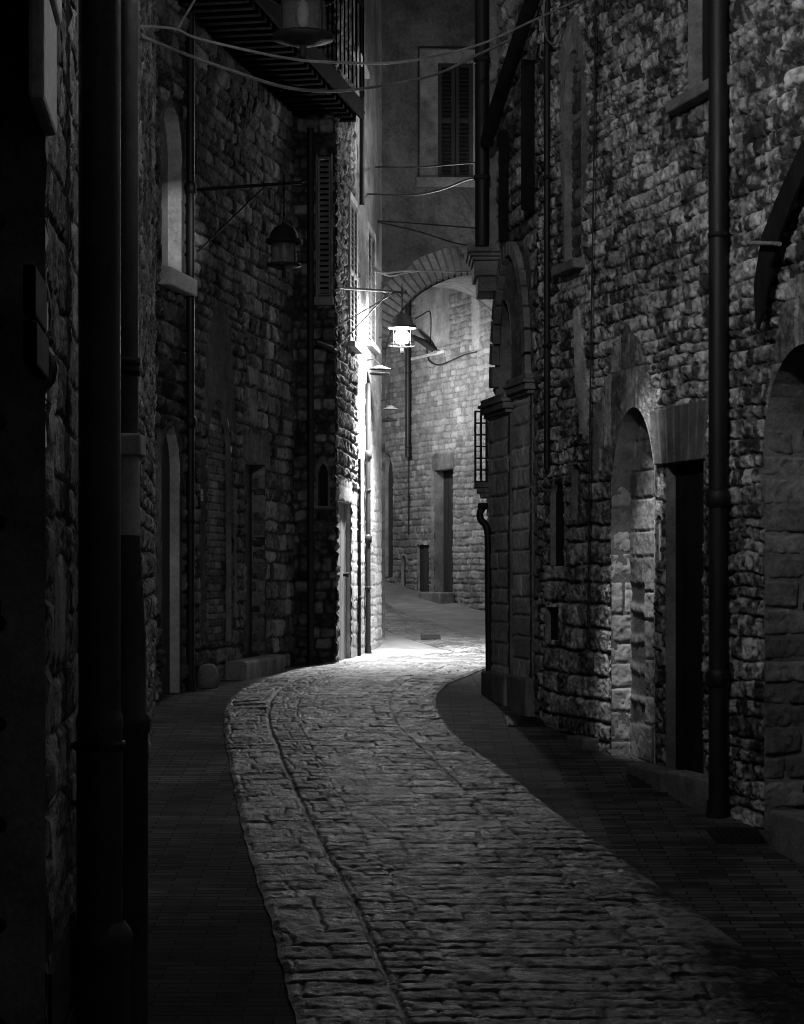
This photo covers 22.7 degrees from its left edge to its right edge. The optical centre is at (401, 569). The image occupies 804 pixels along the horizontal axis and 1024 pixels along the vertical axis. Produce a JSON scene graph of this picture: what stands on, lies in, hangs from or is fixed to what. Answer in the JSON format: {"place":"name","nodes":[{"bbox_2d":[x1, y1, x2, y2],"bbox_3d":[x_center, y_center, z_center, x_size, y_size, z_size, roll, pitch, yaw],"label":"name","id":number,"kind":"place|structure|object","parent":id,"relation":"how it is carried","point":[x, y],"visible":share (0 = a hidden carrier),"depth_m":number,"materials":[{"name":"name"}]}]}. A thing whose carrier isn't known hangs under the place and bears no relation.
{"place":"outdoors","nodes":[
{"label":"outdoors","id":0,"kind":"place"},
{"bbox_2d":[342,630,451,660],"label":"stone paving","id":1,"kind":"structure","parent":0,"point":[394,645],"depth_m":23.89,"materials":[{"name":"grey stone"}]},
{"bbox_2d":[45,484,803,1023],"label":"pavement","id":2,"kind":"structure","parent":0,"point":[213,956],"depth_m":10.43,"materials":[{"name":"stone"}]},
{"bbox_2d":[0,0,157,1023],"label":"stone building","id":3,"kind":"structure","parent":2,"relation":"on","point":[38,106],"depth_m":4.75,"materials":[{"name":"grey stone"}]},
{"bbox_2d":[23,264,48,378],"bbox_3d":[-0.805,-0.542,4.405,0.030,0.215,0.334,0,0,-6],"label":"meter box","id":4,"kind":"object","parent":3,"relation":"attached to","point":[35,351],"visible":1,"depth_m":4.25,"materials":[{"name":"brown metal"}]},
{"bbox_2d":[70,0,132,1023],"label":"drainpipe","id":5,"kind":"object","parent":3,"relation":"attached to","point":[103,937],"visible":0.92,"depth_m":5.65,"materials":[{"name":"metal"}]},
{"bbox_2d":[121,0,150,1023],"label":"drainpipe","id":6,"kind":"object","parent":3,"relation":"attached to","point":[136,722],"visible":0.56,"depth_m":6.95,"materials":[{"name":"metal"}]},
{"bbox_2d":[271,0,334,58],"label":"street lantern","id":7,"kind":"object","parent":3,"relation":"attached to","point":[302,37],"visible":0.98,"depth_m":12.87,"materials":[{"name":"metal"}]},
{"bbox_2d":[141,34,511,92],"bbox_3d":[-0.382,-3.559,13.435,0.123,0.832,3.737,0,0,41],"label":"overhead cable","id":8,"kind":"object","parent":3,"relation":"attached to","point":[297,88],"visible":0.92,"depth_m":13.24,"materials":[{"name":"grey rubber"}]},
{"bbox_2d":[174,0,195,30],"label":"overhead cable","id":9,"kind":"object","parent":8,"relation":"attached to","point":[186,14],"visible":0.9,"depth_m":12.18,"materials":[{"name":"grey rubber"}]},
{"bbox_2d":[140,0,579,64],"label":"overhead cable","id":10,"kind":"object","parent":3,"relation":"attached to","point":[327,61],"visible":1,"depth_m":12.75,"materials":[{"name":"grey rubber"}]},
{"bbox_2d":[197,663,218,687],"bbox_3d":[-1.606,0.909,16.598,0.188,0.271,0.253,0,0,0],"label":"guard stone","id":11,"kind":"object","parent":2,"relation":"on","point":[207,675],"visible":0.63,"depth_m":16.49,"materials":[{"name":"grey stone"}]},
{"bbox_2d":[153,0,364,702],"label":"stone building","id":12,"kind":"structure","parent":2,"relation":"on","point":[250,322],"depth_m":17.95,"materials":[{"name":"grey stone"}]},
{"bbox_2d":[154,431,169,694],"bbox_3d":[-1.934,-0.025,15.872,0.046,2.249,0.490,0,0,10],"label":"door","id":13,"kind":"structure","parent":12,"relation":"in","point":[165,520],"depth_m":15.99,"materials":[{"name":"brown wood"}]},
{"bbox_2d":[183,12,196,691],"bbox_3d":[-1.712,-2.723,16.221,0.135,7.555,0.111,0,0,-24],"label":"drainpipe","id":14,"kind":"object","parent":12,"relation":"attached to","point":[190,417],"visible":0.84,"depth_m":16.20,"materials":[{"name":"metal"}]},
{"bbox_2d":[244,464,251,657],"bbox_3d":[-1.501,0.056,18.504,0.046,2.088,0.739,0,0,10],"label":"door","id":15,"kind":"structure","parent":12,"relation":"in","point":[248,476],"depth_m":18.74,"materials":[{"name":"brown wood"}]},
{"bbox_2d":[196,172,303,277],"bbox_3d":[-1.259,-2.824,16.399,0.952,0.868,0.299,0,0,9],"label":"street lantern","id":16,"kind":"object","parent":12,"relation":"attached to","point":[283,235],"visible":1,"depth_m":16.34,"materials":[{"name":"metal"}]},
{"bbox_2d":[303,128,314,665],"bbox_3d":[-0.917,-1.686,19.919,0.111,5.429,0.136,0,0,-28],"label":"drainpipe","id":17,"kind":"object","parent":12,"relation":"attached to","point":[310,538],"visible":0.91,"depth_m":19.90,"materials":[{"name":"metal"}]},
{"bbox_2d":[314,154,333,305],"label":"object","id":18,"kind":"structure","parent":12,"relation":"in","point":[318,301],"depth_m":19.94,"materials":[{"name":"wood"}]},
{"bbox_2d":[315,340,336,352],"bbox_3d":[-0.740,-2.215,19.821,0.087,0.098,0.303,0,0,37],"label":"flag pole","id":19,"kind":"object","parent":12,"relation":"attached to","point":[331,348],"visible":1,"depth_m":19.79,"materials":[{"name":"metal"}]},
{"bbox_2d":[324,0,381,662],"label":"lit building","id":20,"kind":"structure","parent":2,"relation":"on","point":[358,243],"depth_m":21.73,"materials":[{"name":"stone"}]},
{"bbox_2d":[337,501,348,660],"bbox_3d":[-0.634,0.297,20.720,0.100,2.005,1.174,0,0,5],"label":"door","id":21,"kind":"structure","parent":20,"relation":"in","point":[342,559],"depth_m":20.95,"materials":[{"name":"metal"}]},
{"bbox_2d":[335,191,362,353],"bbox_3d":[-0.562,-3.152,21.279,0.280,1.631,0.805,0,0,0],"label":"window","id":22,"kind":"structure","parent":20,"relation":"in","point":[355,347],"depth_m":20.91,"materials":[{"name":"stone"}]},
{"bbox_2d":[358,458,361,655],"bbox_3d":[-0.483,-0.121,21.895,0.078,2.198,0.074,0,0,0],"label":"conduit","id":23,"kind":"object","parent":20,"relation":"attached to","point":[359,563],"visible":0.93,"depth_m":21.90,"materials":[{"name":"metal"}]},
{"bbox_2d":[350,0,369,78],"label":"window","id":24,"kind":"structure","parent":20,"relation":"in","point":[367,75],"depth_m":21.28,"materials":[{"name":"stone"}]},
{"bbox_2d":[359,0,364,204],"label":"drainpipe","id":25,"kind":"object","parent":20,"relation":"attached to","point":[361,162],"visible":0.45,"depth_m":21.84,"materials":[{"name":"metal"}]},
{"bbox_2d":[364,383,371,653],"bbox_3d":[-0.384,-0.542,22.570,0.142,3.132,0.106,0,0,-23],"label":"drainpipe","id":26,"kind":"object","parent":20,"relation":"attached to","point":[368,458],"visible":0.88,"depth_m":22.56,"materials":[{"name":"metal"}]},
{"bbox_2d":[365,221,380,354],"bbox_3d":[-0.343,-3.253,23.168,0.100,1.414,0.971,0,0,5],"label":"window","id":27,"kind":"structure","parent":20,"relation":"in","point":[372,346],"depth_m":22.73,"materials":[{"name":"stone"}]},
{"bbox_2d":[334,285,415,354],"bbox_3d":[-0.371,-2.698,21.262,0.319,0.996,2.561,0,0,20],"label":"street lantern","id":28,"kind":"object","parent":20,"relation":"attached to","point":[401,322],"visible":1,"depth_m":22.20,"materials":[{"name":"metal"}]},
{"bbox_2d":[367,359,390,375],"bbox_3d":[-0.253,-2.321,22.818,0.259,0.183,0.259,0,0,-42],"label":"wall lamp","id":29,"kind":"object","parent":20,"relation":"attached to","point":[379,367],"visible":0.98,"depth_m":22.78,"materials":[{"name":"metal"}]},
{"bbox_2d":[379,336,398,346],"bbox_3d":[-0.160,-2.769,24.232,0.262,0.124,0.139,0,0,23],"label":"wall lamp","id":30,"kind":"object","parent":20,"relation":"attached to","point":[389,339],"visible":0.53,"depth_m":24.20,"materials":[{"name":"metal"}]},
{"bbox_2d":[381,399,397,409],"bbox_3d":[-0.143,-2.028,24.492,0.198,0.124,0.209,0,0,-43],"label":"wall lamp","id":31,"kind":"object","parent":20,"relation":"attached to","point":[390,407],"visible":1,"depth_m":24.46,"materials":[{"name":"metal"}]},
{"bbox_2d":[382,417,397,421],"bbox_3d":[-0.151,-1.845,24.542,0.196,0.064,0.060,0,0,0],"label":"wall lamp","id":32,"kind":"object","parent":20,"relation":"attached to","point":[387,419],"depth_m":24.53,"materials":[{"name":"metal"}]},
{"bbox_2d":[374,269,419,276],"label":"overhead cable","id":33,"kind":"object","parent":20,"relation":"attached to","point":[395,275],"visible":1,"depth_m":23.41,"materials":[{"name":"grey rubber"}]},
{"bbox_2d":[368,177,473,195],"bbox_3d":[0.203,-3.761,19.708,0.116,1.105,6.496,0,0,-10],"label":"overhead cable","id":34,"kind":"object","parent":20,"relation":"attached to","point":[457,183],"visible":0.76,"depth_m":19.67,"materials":[{"name":"grey rubber"}]},
{"bbox_2d":[373,267,468,273],"bbox_3d":[0.251,-3.642,24.356,0.052,0.395,2.945,0,0,23],"label":"overhead cable","id":35,"kind":"object","parent":20,"relation":"attached to","point":[421,271],"visible":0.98,"depth_m":24.36,"materials":[{"name":"grey rubber"}]},
{"bbox_2d":[375,162,474,167],"bbox_3d":[0.246,-4.044,20.056,0.100,1.238,6.188,0,0,-9],"label":"overhead cable","id":36,"kind":"object","parent":20,"relation":"attached to","point":[461,163],"visible":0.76,"depth_m":20.37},
{"bbox_2d":[377,220,474,228],"bbox_3d":[0.320,-4.221,24.455,0.046,0.398,2.965,0,0,24],"label":"overhead cable","id":37,"kind":"object","parent":20,"relation":"attached to","point":[425,224],"visible":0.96,"depth_m":24.36,"materials":[{"name":"black rubber"}]},
{"bbox_2d":[247,287,494,611],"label":"back building","id":38,"kind":"structure","parent":2,"relation":"on","point":[447,398],"depth_m":31.72,"materials":[{"name":"stone"}]},
{"bbox_2d":[385,453,400,576],"bbox_3d":[-0.170,-0.921,33.505,0.168,2.077,0.476,0,0,-24],"label":"arched doorway","id":39,"kind":"structure","parent":38,"relation":"in","point":[389,478],"depth_m":33.69,"materials":[{"name":"stone"}]},
{"bbox_2d":[405,302,411,457],"bbox_3d":[0.109,-3.616,32.547,0.118,3.567,0.137,0,0,25],"label":"drainpipe","id":40,"kind":"object","parent":38,"relation":"attached to","point":[408,373],"visible":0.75,"depth_m":32.51,"materials":[{"name":"metal"}]},
{"bbox_2d":[407,460,409,534],"bbox_3d":[0.128,-1.186,32.623,0.070,1.227,0.065,0,0,-24],"label":"conduit","id":41,"kind":"object","parent":38,"relation":"attached to","point":[408,496],"visible":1,"depth_m":32.62,"materials":[{"name":"metal"}]},
{"bbox_2d":[415,311,430,342],"bbox_3d":[0.336,-3.859,32.146,0.018,0.571,0.624,0,0,-24],"label":"overhead cable","id":42,"kind":"object","parent":38,"relation":"attached to","point":[430,322],"visible":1,"depth_m":31.88,"materials":[{"name":"black rubber"}]},
{"bbox_2d":[418,545,429,591],"bbox_3d":[0.378,0.399,32.179,0.078,1.602,0.440,0,0,-24],"label":"low doorway","id":43,"kind":"structure","parent":38,"relation":"in","point":[423,554],"depth_m":32.24,"materials":[{"name":"wood"}]},
{"bbox_2d":[411,335,439,353],"bbox_3d":[0.366,-3.604,31.848,0.138,0.352,0.688,0,0,-44],"label":"street lamp","id":44,"kind":"object","parent":38,"relation":"attached to","point":[428,345],"visible":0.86,"depth_m":31.76,"materials":[{"name":"metal"}]},
{"bbox_2d":[435,469,453,591],"bbox_3d":[0.746,-0.614,31.506,0.198,1.920,0.677,0,0,-24],"label":"tall doorway","id":45,"kind":"structure","parent":38,"relation":"in","point":[444,483],"depth_m":31.78,"materials":[{"name":"wood"}]},
{"bbox_2d":[426,348,476,365],"bbox_3d":[0.756,-3.430,31.190,0.022,0.411,1.808,0,0,-24],"label":"overhead cable","id":46,"kind":"object","parent":38,"relation":"attached to","point":[449,360],"visible":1,"depth_m":31.21,"materials":[{"name":"black rubber"}]},
{"bbox_2d":[346,0,492,637],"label":"bridge building","id":47,"kind":"structure","parent":2,"relation":"on","point":[428,121],"depth_m":25.98,"materials":[{"name":"paint"}]},
{"bbox_2d":[377,221,466,245],"bbox_3d":[0.325,-4.099,24.456,0.050,0.178,2.969,0,0,25],"label":"overhead cable","id":48,"kind":"object","parent":47,"relation":"attached to","point":[420,232],"visible":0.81,"depth_m":24.25,"materials":[{"name":"black rubber"}]},
{"bbox_2d":[416,46,474,187],"bbox_3d":[0.717,-5.884,26.035,1.067,1.835,0.247,0,0,0],"label":"window","id":49,"kind":"structure","parent":47,"relation":"in","point":[428,178],"depth_m":25.97,"materials":[{"name":"wood"}]},
{"bbox_2d":[505,716,545,726],"bbox_3d":[0.895,1.107,14.521,0.272,0.072,0.400,0,0,0],"label":"drain cover","id":50,"kind":"object","parent":2,"relation":"on","point":[522,721],"visible":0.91,"depth_m":14.44,"materials":[{"name":"metal"}]},
{"bbox_2d":[464,0,610,717],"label":"corner building","id":51,"kind":"structure","parent":2,"relation":"on","point":[504,264],"depth_m":15.30,"materials":[{"name":"stone"}]},
{"bbox_2d":[474,411,487,482],"bbox_3d":[0.632,-0.984,16.020,0.110,0.572,0.174,0,0,0],"label":"window grille","id":52,"kind":"object","parent":51,"relation":"attached to","point":[486,450],"depth_m":15.94,"materials":[{"name":"metal"}]},
{"bbox_2d":[474,0,489,245],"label":"drainpipe","id":53,"kind":"object","parent":51,"relation":"attached to","point":[481,175],"visible":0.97,"depth_m":15.55,"materials":[{"name":"metal"}]},
{"bbox_2d":[476,503,491,670],"bbox_3d":[0.654,0.201,15.850,0.128,1.470,0.090,0,0,0],"label":"drainpipe","id":54,"kind":"object","parent":51,"relation":"attached to","point":[481,520],"visible":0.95,"depth_m":15.82,"materials":[{"name":"metal"}]},
{"bbox_2d":[480,0,539,146],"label":"gutter pipe","id":55,"kind":"object","parent":51,"relation":"attached to","point":[528,10],"visible":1,"depth_m":14.85,"materials":[{"name":"metal"}]},
{"bbox_2d":[626,774,651,786],"bbox_3d":[1.529,1.306,12.306,0.267,0.072,0.340,0,0,0],"label":"drain cover","id":56,"kind":"object","parent":2,"relation":"on","point":[634,781],"visible":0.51,"depth_m":12.23,"materials":[{"name":"metal"}]},
{"bbox_2d":[521,0,803,865],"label":"stone building","id":57,"kind":"structure","parent":2,"relation":"on","point":[639,688],"depth_m":12.29,"materials":[{"name":"grey stone"}]},
{"bbox_2d":[543,0,551,468],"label":"drainpipe","id":58,"kind":"object","parent":57,"relation":"attached to","point":[547,345],"visible":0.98,"depth_m":14.26,"materials":[{"name":"metal"}]},
{"bbox_2d":[542,0,561,45],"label":"wall cable","id":59,"kind":"object","parent":57,"relation":"attached to","point":[544,30],"depth_m":14.21,"materials":[{"name":"grey rubber"}]},
{"bbox_2d":[550,480,567,565],"bbox_3d":[1.122,-0.334,14.193,0.042,0.610,0.291,0,0,-15],"label":"slit window","id":60,"kind":"structure","parent":57,"relation":"in","point":[557,507],"depth_m":14.31,"materials":[{"name":"glass"}]},
{"bbox_2d":[564,50,582,261],"bbox_3d":[1.221,-2.886,13.894,0.073,1.493,0.378,0,0,-15],"label":"blind window","id":61,"kind":"structure","parent":57,"relation":"in","point":[573,221],"depth_m":14.04,"materials":[{"name":"stone"}]},
{"bbox_2d":[571,464,583,519],"bbox_3d":[1.234,-0.549,13.825,0.063,0.407,0.237,0,0,-16],"label":"blind window","id":62,"kind":"structure","parent":57,"relation":"in","point":[576,494],"depth_m":13.91,"materials":[{"name":"stone"}]},
{"bbox_2d":[587,0,595,639],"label":"wall cable","id":63,"kind":"object","parent":57,"relation":"attached to","point":[591,314],"depth_m":13.35,"materials":[{"name":"grey rubber"}]},
{"bbox_2d":[676,460,703,773],"bbox_3d":[1.781,0.419,12.045,0.055,2.161,0.566,0,0,-15],"label":"door","id":64,"kind":"structure","parent":57,"relation":"in","point":[689,476],"depth_m":12.10,"materials":[{"name":"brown wood"}]},
{"bbox_2d":[688,0,730,88],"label":"window","id":65,"kind":"structure","parent":57,"relation":"in","point":[698,10],"depth_m":11.98,"materials":[{"name":"stone"}]},
{"bbox_2d":[705,0,733,818],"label":"drainpipe","id":66,"kind":"object","parent":57,"relation":"attached to","point":[718,504],"visible":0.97,"depth_m":11.33,"materials":[{"name":"metal"}]},
{"bbox_2d":[706,828,767,843],"bbox_3d":[1.812,1.447,10.831,0.277,0.065,0.340,0,0,0],"label":"drain cover","id":67,"kind":"object","parent":2,"relation":"on","point":[736,835],"visible":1,"depth_m":10.78,"materials":[{"name":"metal"}]},
{"bbox_2d":[385,581,484,637],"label":"paving","id":68,"kind":"structure","parent":0,"point":[456,617],"depth_m":30.20,"materials":[{"name":"stone"}]},
{"bbox_2d":[223,555,803,1023],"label":"road","id":69,"kind":"structure","parent":0,"point":[413,859],"depth_m":9.72,"materials":[{"name":"stone"}]},
{"bbox_2d":[420,634,440,639],"bbox_3d":[0.368,0.880,25.787,0.254,0.081,0.800,0,0,0],"label":"drain cover","id":70,"kind":"object","parent":69,"relation":"on","point":[430,637],"visible":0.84,"depth_m":25.61,"materials":[{"name":"metal"}]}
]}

